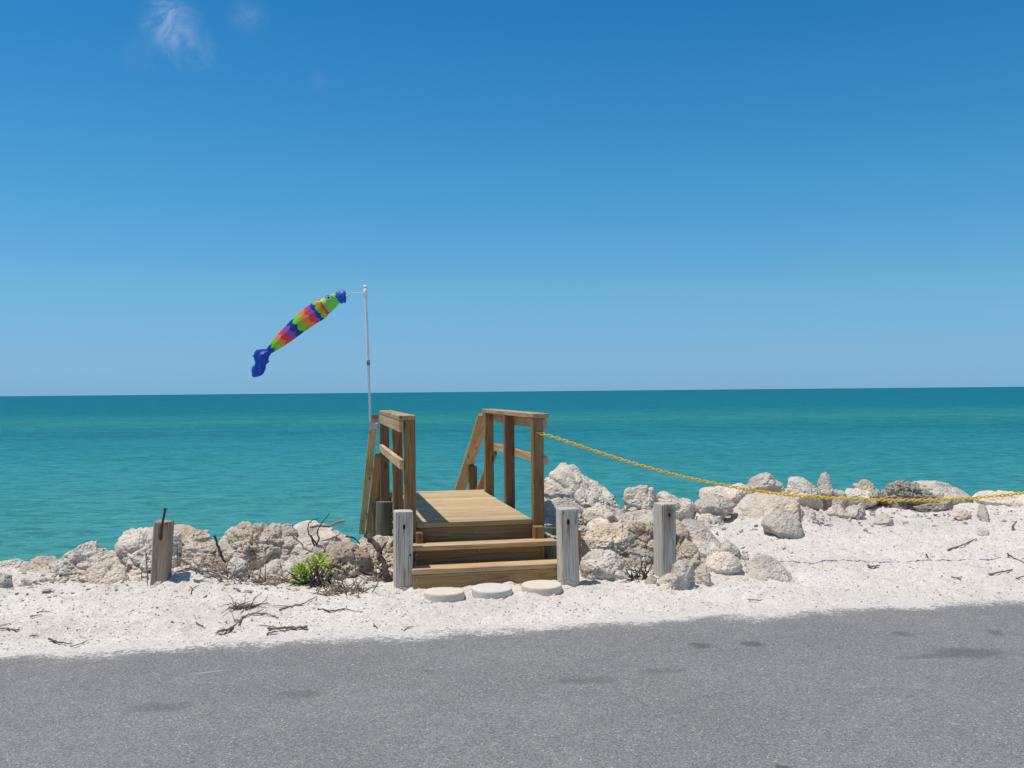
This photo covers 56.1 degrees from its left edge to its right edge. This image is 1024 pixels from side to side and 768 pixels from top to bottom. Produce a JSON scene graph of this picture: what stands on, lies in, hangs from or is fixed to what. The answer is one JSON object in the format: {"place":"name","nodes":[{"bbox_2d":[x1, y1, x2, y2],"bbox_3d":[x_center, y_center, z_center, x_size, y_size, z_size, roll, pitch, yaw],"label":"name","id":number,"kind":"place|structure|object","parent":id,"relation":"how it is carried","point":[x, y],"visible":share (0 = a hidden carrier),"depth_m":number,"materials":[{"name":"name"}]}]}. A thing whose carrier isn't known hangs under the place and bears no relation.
{"place":"outdoors","nodes":[
{"label":"outdoors","id":0,"kind":"place"},
{"bbox_2d":[0,591,1023,767],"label":"road","id":1,"kind":"structure","parent":0,"point":[912,683],"depth_m":4.48,"materials":[{"name":"grey asphalt"}]},
{"bbox_2d":[0,387,1023,561],"bbox_3d":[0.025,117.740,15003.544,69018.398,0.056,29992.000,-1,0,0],"label":"water","id":2,"kind":"structure","parent":0,"point":[106,471],"depth_m":46.77,"materials":[{"name":"teal liquid"}]},
{"bbox_2d":[0,501,1023,653],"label":"sand","id":3,"kind":"structure","parent":0,"point":[845,554],"depth_m":6.69,"materials":[{"name":"white sand"}]},
{"bbox_2d":[0,572,12,587],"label":"boulder","id":4,"kind":"object","parent":3,"relation":"on","point":[6,581],"visible":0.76,"depth_m":7.01,"materials":[{"name":"grey stone"}]},
{"bbox_2d":[0,627,19,630],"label":"twig","id":5,"kind":"object","parent":3,"relation":"on","point":[8,628],"visible":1,"depth_m":5.85,"materials":[{"name":"brown wood"}]},
{"bbox_2d":[0,558,27,567],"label":"boulder","id":6,"kind":"object","parent":3,"relation":"on","point":[15,563],"visible":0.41,"depth_m":7.88,"materials":[{"name":"stone"}]},
{"bbox_2d":[18,555,57,572],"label":"boulder","id":7,"kind":"object","parent":3,"relation":"on","point":[40,563],"visible":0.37,"depth_m":7.75,"materials":[{"name":"beige stone"}]},
{"bbox_2d":[48,638,72,643],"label":"twig","id":8,"kind":"object","parent":3,"relation":"on","point":[52,640],"visible":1,"depth_m":5.52,"materials":[{"name":"brown wood"}]},
{"bbox_2d":[42,540,118,577],"bbox_3d":[-3.383,1.486,7.541,0.706,0.489,0.580,-1,0,0],"label":"boulder","id":9,"kind":"object","parent":3,"relation":"on","point":[79,560],"visible":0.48,"depth_m":7.46,"materials":[{"name":"stone"}]},
{"bbox_2d":[85,556,128,584],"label":"boulder","id":10,"kind":"object","parent":3,"relation":"on","point":[111,570],"visible":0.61,"depth_m":7.19,"materials":[{"name":"beige stone"}]},
{"bbox_2d":[146,557,147,583],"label":"twig","id":11,"kind":"object","parent":3,"relation":"on","point":[147,570],"visible":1,"depth_m":6.89,"materials":[{"name":"wood"}]},
{"bbox_2d":[114,527,181,575],"bbox_3d":[-2.892,1.429,7.586,0.508,0.584,0.545,-1,0,0],"label":"boulder","id":12,"kind":"object","parent":3,"relation":"on","point":[133,548],"visible":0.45,"depth_m":7.51,"materials":[{"name":"stone"}]},
{"bbox_2d":[150,508,173,585],"bbox_3d":[-2.551,1.235,6.993,0.119,0.678,0.137,3,0,-3],"label":"square post","id":13,"kind":"object","parent":3,"relation":"on","point":[162,549],"visible":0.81,"depth_m":6.94,"materials":[{"name":"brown wood"}]},
{"bbox_2d":[174,524,218,566],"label":"boulder","id":14,"kind":"object","parent":3,"relation":"on","point":[198,545],"visible":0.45,"depth_m":7.75,"materials":[{"name":"beige stone"}]},
{"bbox_2d":[179,557,228,579],"bbox_3d":[-2.275,1.356,7.032,0.451,0.141,0.128,-1,0,15],"label":"dead branch","id":15,"kind":"object","parent":3,"relation":"on","point":[194,567],"visible":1,"depth_m":7.06,"materials":[{"name":"wood"}]},
{"bbox_2d":[173,557,257,580],"bbox_3d":[-2.195,1.362,7.195,0.624,0.196,0.534,-1,0,0],"label":"dry brush","id":16,"kind":"object","parent":3,"relation":"on","point":[215,567],"visible":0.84,"depth_m":7.12,"materials":[{"name":"brown plant"}]},
{"bbox_2d":[225,557,252,577],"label":"boulder","id":17,"kind":"object","parent":3,"relation":"on","point":[242,565],"visible":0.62,"depth_m":7.15,"materials":[{"name":"grey stone"}]},
{"bbox_2d":[213,535,225,562],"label":"twig","id":18,"kind":"object","parent":17,"relation":"on","point":[219,551],"visible":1,"depth_m":7.18,"materials":[{"name":"brown wood"}]},
{"bbox_2d":[220,593,268,613],"bbox_3d":[-1.760,1.433,6.290,0.230,0.113,0.318,-1,0,28],"label":"dry brush","id":19,"kind":"object","parent":3,"relation":"on","point":[240,606],"visible":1,"depth_m":6.29,"materials":[{"name":"brown plant"}]},
{"bbox_2d":[215,609,278,633],"bbox_3d":[-1.650,1.480,5.963,0.343,0.054,0.536,-1,0,0],"label":"dead branch","id":20,"kind":"object","parent":3,"relation":"on","point":[232,626],"visible":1,"depth_m":6.10,"materials":[{"name":"brown wood"}]},
{"bbox_2d":[216,521,298,569],"bbox_3d":[-2.062,1.364,7.782,0.670,0.492,0.546,-1,0,0],"label":"boulder","id":21,"kind":"object","parent":3,"relation":"on","point":[255,541],"visible":0.77,"depth_m":7.69,"materials":[{"name":"beige stone"}]},
{"bbox_2d":[231,556,299,585],"bbox_3d":[-1.767,1.375,7.112,0.491,0.208,0.411,-1,-1,34],"label":"dry brush","id":22,"kind":"object","parent":3,"relation":"on","point":[264,579],"visible":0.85,"depth_m":7.07,"materials":[{"name":"brown plant"}]},
{"bbox_2d":[257,559,296,576],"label":"boulder","id":23,"kind":"object","parent":3,"relation":"on","point":[272,566],"visible":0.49,"depth_m":7.31,"materials":[{"name":"grey stone"}]},
{"bbox_2d":[263,625,307,629],"bbox_3d":[-1.395,1.464,5.772,0.321,0.036,0.121,-1,0,0],"label":"driftwood","id":24,"kind":"object","parent":3,"relation":"on","point":[287,627],"visible":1,"depth_m":5.77,"materials":[{"name":"brown wood"}]},
{"bbox_2d":[274,596,316,609],"bbox_3d":[-1.421,1.455,6.388,0.334,0.040,0.120,0,-1,-39],"label":"twig","id":25,"kind":"object","parent":3,"relation":"on","point":[293,605],"visible":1,"depth_m":6.32,"materials":[{"name":"wood"}]},
{"bbox_2d":[288,554,313,573],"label":"boulder","id":26,"kind":"object","parent":3,"relation":"on","point":[295,559],"visible":0.23,"depth_m":7.51,"materials":[{"name":"grey stone"}]},
{"bbox_2d":[289,532,310,554],"bbox_3d":[-1.688,1.291,7.659,0.121,0.202,0.217,0,-1,-34],"label":"twig","id":27,"kind":"object","parent":26,"relation":"on","point":[295,538],"visible":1,"depth_m":7.68,"materials":[{"name":"wood"}]},
{"bbox_2d":[289,552,333,585],"bbox_3d":[-1.481,1.368,7.043,0.336,0.275,0.180,-1,0,0],"label":"succulent plant","id":28,"kind":"object","parent":3,"relation":"on","point":[299,568],"visible":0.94,"depth_m":7.03,"materials":[{"name":"green plant"}]},
{"bbox_2d":[287,567,336,587],"bbox_3d":[-1.419,1.413,7.019,0.349,0.142,0.282,-1,-1,29],"label":"dry brush","id":29,"kind":"object","parent":3,"relation":"on","point":[316,581],"visible":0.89,"depth_m":6.99,"materials":[{"name":"brown plant"}]},
{"bbox_2d":[288,520,351,567],"bbox_3d":[-1.650,1.384,7.978,0.639,0.443,0.603,0,0,-11],"label":"boulder","id":30,"kind":"object","parent":3,"relation":"on","point":[325,534],"visible":0.35,"depth_m":7.90,"materials":[{"name":"stone"}]},
{"bbox_2d":[307,518,317,546],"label":"twig","id":31,"kind":"object","parent":30,"relation":"on","point":[308,531],"visible":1,"depth_m":7.74,"materials":[{"name":"brown wood"}]},
{"bbox_2d":[316,513,329,545],"bbox_3d":[-1.525,1.170,7.732,0.118,0.262,0.018,-1,0,0],"label":"twig","id":32,"kind":"object","parent":30,"relation":"on","point":[318,529],"visible":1,"depth_m":7.73,"materials":[{"name":"brown wood"}]},
{"bbox_2d":[309,519,344,528],"bbox_3d":[-1.508,1.144,7.840,0.294,0.071,0.036,-1,0,0],"label":"driftwood","id":33,"kind":"object","parent":30,"relation":"on","point":[326,525],"visible":0.99,"depth_m":7.83,"materials":[{"name":"wood"}]},
{"bbox_2d":[317,608,363,611],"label":"twig","id":34,"kind":"object","parent":3,"relation":"on","point":[335,610],"visible":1,"depth_m":6.20,"materials":[{"name":"brown wood"}]},
{"bbox_2d":[314,541,373,579],"bbox_3d":[-1.306,1.448,7.373,0.480,0.450,0.392,-1,0,0],"label":"boulder","id":35,"kind":"object","parent":3,"relation":"on","point":[347,557],"visible":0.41,"depth_m":7.33,"materials":[{"name":"brown stone"}]},
{"bbox_2d":[323,532,340,552],"bbox_3d":[-1.416,1.260,7.563,0.023,0.162,0.196,-1,-1,34],"label":"twig","id":36,"kind":"object","parent":35,"relation":"on","point":[329,540],"visible":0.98,"depth_m":7.53,"materials":[{"name":"wood"}]},
{"bbox_2d":[309,572,380,598],"bbox_3d":[-1.155,1.403,6.755,0.496,0.148,0.407,-1,0,0],"label":"dry brush","id":37,"kind":"object","parent":3,"relation":"on","point":[339,587],"visible":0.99,"depth_m":6.74,"materials":[{"name":"brown plant"}]},
{"bbox_2d":[352,560,392,581],"bbox_3d":[-0.979,1.414,7.260,0.425,0.150,0.243,-1,0,18],"label":"dry brush","id":38,"kind":"object","parent":3,"relation":"on","point":[378,576],"visible":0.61,"depth_m":7.23,"materials":[{"name":"brown plant"}]},
{"bbox_2d":[357,535,392,566],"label":"boulder","id":39,"kind":"object","parent":3,"relation":"on","point":[387,552],"visible":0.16,"depth_m":7.76,"materials":[{"name":"beige stone"}]},
{"bbox_2d":[364,533,391,582],"bbox_3d":[-0.982,1.318,7.232,0.146,0.381,0.289,0,-1,-44],"label":"driftwood","id":40,"kind":"object","parent":3,"relation":"on","point":[378,548],"visible":0.98,"depth_m":7.16,"materials":[{"name":"brown wood"}]},
{"bbox_2d":[393,509,412,588],"bbox_3d":[-0.799,1.266,7.043,0.134,0.674,0.153,0,0,-12],"label":"square post","id":41,"kind":"object","parent":3,"relation":"on","point":[402,547],"visible":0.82,"depth_m":6.97,"materials":[{"name":"grey wood"}]},
{"bbox_2d":[424,587,463,602],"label":"stepping stone","id":42,"kind":"object","parent":3,"relation":"on","point":[445,594],"visible":0.99,"depth_m":6.55,"materials":[{"name":"stone"}]},
{"bbox_2d":[359,409,556,588],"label":"beach steps","id":43,"kind":"structure","parent":3,"relation":"on","point":[475,534],"depth_m":7.51,"materials":[{"name":"brown wood"}]},
{"bbox_2d":[363,285,378,428],"bbox_3d":[-1.400,-0.269,9.512,0.140,1.425,0.042,-1,0,0],"label":"flag pole","id":44,"kind":"object","parent":43,"relation":"attached to","point":[373,425],"visible":1,"depth_m":9.50,"materials":[{"name":"white plastic"}]},
{"bbox_2d":[251,290,363,376],"bbox_3d":[-2.026,-0.501,9.512,1.121,0.861,0.159,-1,0,0],"label":"fish windsock","id":45,"kind":"object","parent":44,"relation":"attached to","point":[307,317],"visible":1,"depth_m":9.47,"materials":[{"name":"fabric"}]},
{"bbox_2d":[537,432,1023,501],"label":"plastic chain","id":46,"kind":"object","parent":43,"relation":"hanging from","point":[783,494],"visible":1,"depth_m":7.55,"materials":[{"name":"plastic"}]},
{"bbox_2d":[472,583,511,598],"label":"stepping stone","id":47,"kind":"object","parent":3,"relation":"on","point":[491,590],"visible":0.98,"depth_m":6.64,"materials":[{"name":"white stone"}]},
{"bbox_2d":[3,506,1023,597],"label":"rock rubble","id":48,"kind":"object","parent":3,"relation":"on","point":[85,580],"visible":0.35,"depth_m":7.17,"materials":[{"name":"beige stone"}]},
{"bbox_2d":[522,580,561,595],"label":"stepping stone","id":49,"kind":"object","parent":3,"relation":"on","point":[545,587],"visible":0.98,"depth_m":6.67,"materials":[{"name":"stone"}]},
{"bbox_2d":[544,499,586,545],"bbox_3d":[0.424,1.290,8.333,0.491,0.547,0.558,-1,0,0],"label":"boulder","id":50,"kind":"object","parent":3,"relation":"on","point":[550,507],"visible":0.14,"depth_m":8.37,"materials":[{"name":"grey stone"}]},
{"bbox_2d":[556,507,580,586],"bbox_3d":[0.426,1.246,7.052,0.166,0.669,0.163,-1,0,-12],"label":"square post","id":51,"kind":"object","parent":3,"relation":"on","point":[568,535],"visible":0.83,"depth_m":6.97,"materials":[{"name":"grey wood"}]},
{"bbox_2d":[544,463,624,525],"bbox_3d":[0.623,1.179,8.897,0.980,0.848,0.812,-1,-1,44],"label":"boulder","id":52,"kind":"object","parent":3,"relation":"on","point":[571,482],"visible":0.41,"depth_m":8.84,"materials":[{"name":"stone"}]},
{"bbox_2d":[585,517,609,534],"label":"boulder","id":53,"kind":"object","parent":3,"relation":"on","point":[591,523],"visible":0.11,"depth_m":8.00,"materials":[{"name":"stone"}]},
{"bbox_2d":[582,504,618,523],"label":"boulder","id":54,"kind":"object","parent":53,"relation":"on","point":[595,512],"visible":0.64,"depth_m":8.12,"materials":[{"name":"stone"}]},
{"bbox_2d":[579,549,627,580],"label":"boulder","id":55,"kind":"object","parent":3,"relation":"on","point":[607,564],"visible":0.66,"depth_m":7.21,"materials":[{"name":"stone"}]},
{"bbox_2d":[579,521,636,561],"bbox_3d":[0.757,1.321,7.668,0.427,0.408,0.422,-1,-1,40],"label":"boulder","id":56,"kind":"object","parent":55,"relation":"on","point":[618,538],"visible":0.64,"depth_m":7.63,"materials":[{"name":"beige stone"}]},
{"bbox_2d":[615,509,652,526],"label":"boulder","id":57,"kind":"object","parent":3,"relation":"on","point":[631,517],"visible":0.34,"depth_m":8.29,"materials":[{"name":"stone"}]},
{"bbox_2d":[619,557,653,582],"bbox_3d":[0.946,1.372,7.118,0.254,0.179,0.225,-1,0,20],"label":"dry brush","id":58,"kind":"object","parent":3,"relation":"on","point":[644,574],"visible":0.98,"depth_m":7.12,"materials":[{"name":"brown plant"}]},
{"bbox_2d":[623,546,653,567],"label":"boulder","id":59,"kind":"object","parent":3,"relation":"on","point":[634,556],"visible":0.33,"depth_m":7.51,"materials":[{"name":"stone"}]},
{"bbox_2d":[622,485,657,512],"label":"boulder","id":60,"kind":"object","parent":3,"relation":"on","point":[640,497],"visible":0.53,"depth_m":8.95,"materials":[{"name":"stone"}]},
{"bbox_2d":[627,520,653,556],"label":"boulder","id":61,"kind":"object","parent":3,"relation":"on","point":[642,532],"visible":0.35,"depth_m":7.70,"materials":[{"name":"brown stone"}]},
{"bbox_2d":[644,574,656,584],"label":"boulder","id":62,"kind":"object","parent":3,"relation":"on","point":[651,579],"visible":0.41,"depth_m":6.98,"materials":[{"name":"grey stone"}]},
{"bbox_2d":[653,502,675,577],"bbox_3d":[1.147,1.221,7.211,0.120,0.653,0.153,0,0,-19],"label":"square post","id":63,"kind":"object","parent":3,"relation":"on","point":[664,524],"visible":0.77,"depth_m":7.15,"materials":[{"name":"grey wood"}]},
{"bbox_2d":[657,584,672,593],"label":"boulder","id":64,"kind":"object","parent":3,"relation":"on","point":[666,588],"visible":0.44,"depth_m":6.73,"materials":[{"name":"beige stone"}]},
{"bbox_2d":[656,559,695,590],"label":"boulder","id":65,"kind":"object","parent":3,"relation":"on","point":[680,576],"visible":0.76,"depth_m":6.81,"materials":[{"name":"grey stone"}]},
{"bbox_2d":[657,491,696,521],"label":"boulder","id":66,"kind":"object","parent":3,"relation":"on","point":[685,508],"visible":0.45,"depth_m":8.91,"materials":[{"name":"stone"}]},
{"bbox_2d":[676,519,689,557],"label":"boulder","id":67,"kind":"object","parent":3,"relation":"on","point":[682,533],"visible":0.52,"depth_m":7.70,"materials":[{"name":"brown stone"}]},
{"bbox_2d":[677,539,705,569],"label":"boulder","id":68,"kind":"object","parent":3,"relation":"on","point":[689,551],"visible":0.63,"depth_m":7.36,"materials":[{"name":"beige stone"}]},
{"bbox_2d":[681,518,720,547],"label":"boulder","id":69,"kind":"object","parent":3,"relation":"on","point":[699,530],"visible":0.55,"depth_m":7.95,"materials":[{"name":"grey stone"}]},
{"bbox_2d":[694,563,712,586],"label":"boulder","id":70,"kind":"object","parent":3,"relation":"on","point":[702,574],"visible":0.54,"depth_m":6.95,"materials":[{"name":"beige stone"}]},
{"bbox_2d":[693,540,719,557],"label":"boulder","id":71,"kind":"object","parent":3,"relation":"on","point":[707,548],"visible":0.45,"depth_m":7.71,"materials":[{"name":"stone"}]},
{"bbox_2d":[695,513,724,529],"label":"boulder","id":72,"kind":"object","parent":3,"relation":"on","point":[711,521],"visible":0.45,"depth_m":8.81,"materials":[{"name":"stone"}]},
{"bbox_2d":[694,496,734,517],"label":"boulder","id":73,"kind":"object","parent":3,"relation":"on","point":[722,507],"visible":0.81,"depth_m":8.96,"materials":[{"name":"grey stone"}]},
{"bbox_2d":[705,551,742,574],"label":"boulder","id":74,"kind":"object","parent":3,"relation":"on","point":[725,563],"visible":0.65,"depth_m":7.23,"materials":[{"name":"stone"}]},
{"bbox_2d":[699,483,752,507],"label":"boulder","id":75,"kind":"object","parent":3,"relation":"on","point":[734,496],"visible":0.45,"depth_m":9.29,"materials":[{"name":"stone"}]},
{"bbox_2d":[717,539,743,559],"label":"boulder","id":76,"kind":"object","parent":3,"relation":"on","point":[729,546],"visible":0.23,"depth_m":7.64,"materials":[{"name":"grey stone"}]},
{"bbox_2d":[730,492,792,520],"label":"boulder","id":77,"kind":"object","parent":3,"relation":"on","point":[755,505],"visible":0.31,"depth_m":9.04,"materials":[{"name":"stone"}]},
{"bbox_2d":[746,472,784,492],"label":"boulder","id":78,"kind":"object","parent":3,"relation":"on","point":[765,481],"visible":0.66,"depth_m":9.74,"materials":[{"name":"grey stone"}]},
{"bbox_2d":[745,554,791,581],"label":"boulder","id":79,"kind":"object","parent":3,"relation":"on","point":[764,567],"visible":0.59,"depth_m":7.17,"materials":[{"name":"grey stone"}]},
{"bbox_2d":[761,508,803,538],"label":"boulder","id":80,"kind":"object","parent":3,"relation":"on","point":[780,523],"visible":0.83,"depth_m":8.40,"materials":[{"name":"grey stone"}]},
{"bbox_2d":[772,498,804,520],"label":"boulder","id":81,"kind":"object","parent":3,"relation":"on","point":[793,507],"visible":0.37,"depth_m":8.78,"materials":[{"name":"beige stone"}]},
{"bbox_2d":[786,476,822,509],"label":"boulder","id":82,"kind":"object","parent":3,"relation":"on","point":[797,485],"visible":0.79,"depth_m":9.66,"materials":[{"name":"grey stone"}]},
{"bbox_2d":[821,496,824,509],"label":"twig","id":83,"kind":"object","parent":3,"relation":"on","point":[823,503],"visible":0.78,"depth_m":8.74,"materials":[{"name":"wood"}]},
{"bbox_2d":[817,472,833,509],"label":"boulder","id":84,"kind":"object","parent":3,"relation":"on","point":[824,485],"visible":0.72,"depth_m":9.82,"materials":[{"name":"grey stone"}]},
{"bbox_2d":[826,504,844,517],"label":"boulder","id":85,"kind":"object","parent":3,"relation":"on","point":[837,510],"visible":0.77,"depth_m":9.15,"materials":[{"name":"grey stone"}]},
{"bbox_2d":[830,489,847,508],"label":"boulder","id":86,"kind":"object","parent":3,"relation":"on","point":[837,493],"visible":0.53,"depth_m":9.79,"materials":[{"name":"stone"}]},
{"bbox_2d":[843,505,865,519],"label":"boulder","id":87,"kind":"object","parent":3,"relation":"on","point":[856,512],"visible":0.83,"depth_m":9.10,"materials":[{"name":"grey stone"}]},
{"bbox_2d":[845,488,876,508],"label":"boulder","id":88,"kind":"object","parent":3,"relation":"on","point":[856,493],"visible":0.7,"depth_m":9.81,"materials":[{"name":"stone"}]},
{"bbox_2d":[852,479,879,504],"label":"boulder","id":89,"kind":"object","parent":3,"relation":"on","point":[865,484],"visible":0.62,"depth_m":9.98,"materials":[{"name":"beige stone"}]},
{"bbox_2d":[872,513,893,525],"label":"boulder","id":90,"kind":"object","parent":3,"relation":"on","point":[884,519],"visible":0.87,"depth_m":8.85,"materials":[{"name":"grey stone"}]},
{"bbox_2d":[878,479,937,509],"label":"boulder","id":91,"kind":"object","parent":3,"relation":"on","point":[901,489],"visible":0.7,"depth_m":9.82,"materials":[{"name":"stone"}]},
{"bbox_2d":[913,500,953,512],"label":"boulder","id":92,"kind":"object","parent":3,"relation":"on","point":[936,506],"visible":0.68,"depth_m":9.65,"materials":[{"name":"stone"}]},
{"bbox_2d":[913,480,972,504],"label":"boulder","id":93,"kind":"object","parent":3,"relation":"on","point":[937,489],"visible":0.51,"depth_m":10.16,"materials":[{"name":"stone"}]},
{"bbox_2d":[952,508,971,520],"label":"boulder","id":94,"kind":"object","parent":3,"relation":"on","point":[960,514],"visible":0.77,"depth_m":9.05,"materials":[{"name":"beige stone"}]},
{"bbox_2d":[947,538,976,550],"bbox_3d":[3.774,1.347,8.056,0.609,0.038,0.026,0,-1,-44],"label":"twig","id":95,"kind":"object","parent":3,"relation":"on","point":[948,549],"visible":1,"depth_m":8.02,"materials":[{"name":"wood"}]},
{"bbox_2d":[974,529,988,535],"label":"boulder","id":96,"kind":"object","parent":3,"relation":"on","point":[982,532],"visible":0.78,"depth_m":8.41,"materials":[{"name":"grey stone"}]},
{"bbox_2d":[977,504,989,521],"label":"boulder","id":97,"kind":"object","parent":3,"relation":"on","point":[982,514],"visible":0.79,"depth_m":8.98,"materials":[{"name":"grey stone"}]},
{"bbox_2d":[971,490,1023,506],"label":"boulder","id":98,"kind":"object","parent":3,"relation":"on","point":[1013,501],"visible":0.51,"depth_m":9.98,"materials":[{"name":"stone"}]},
{"bbox_2d":[988,569,1012,574],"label":"twig","id":99,"kind":"object","parent":3,"relation":"on","point":[999,572],"visible":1,"depth_m":7.19,"materials":[{"name":"wood"}]},
{"bbox_2d":[0,0,1023,395],"label":"sky","id":100,"kind":"structure","parent":0,"point":[523,195],"materials":[{"name":"blue"}]}
]}

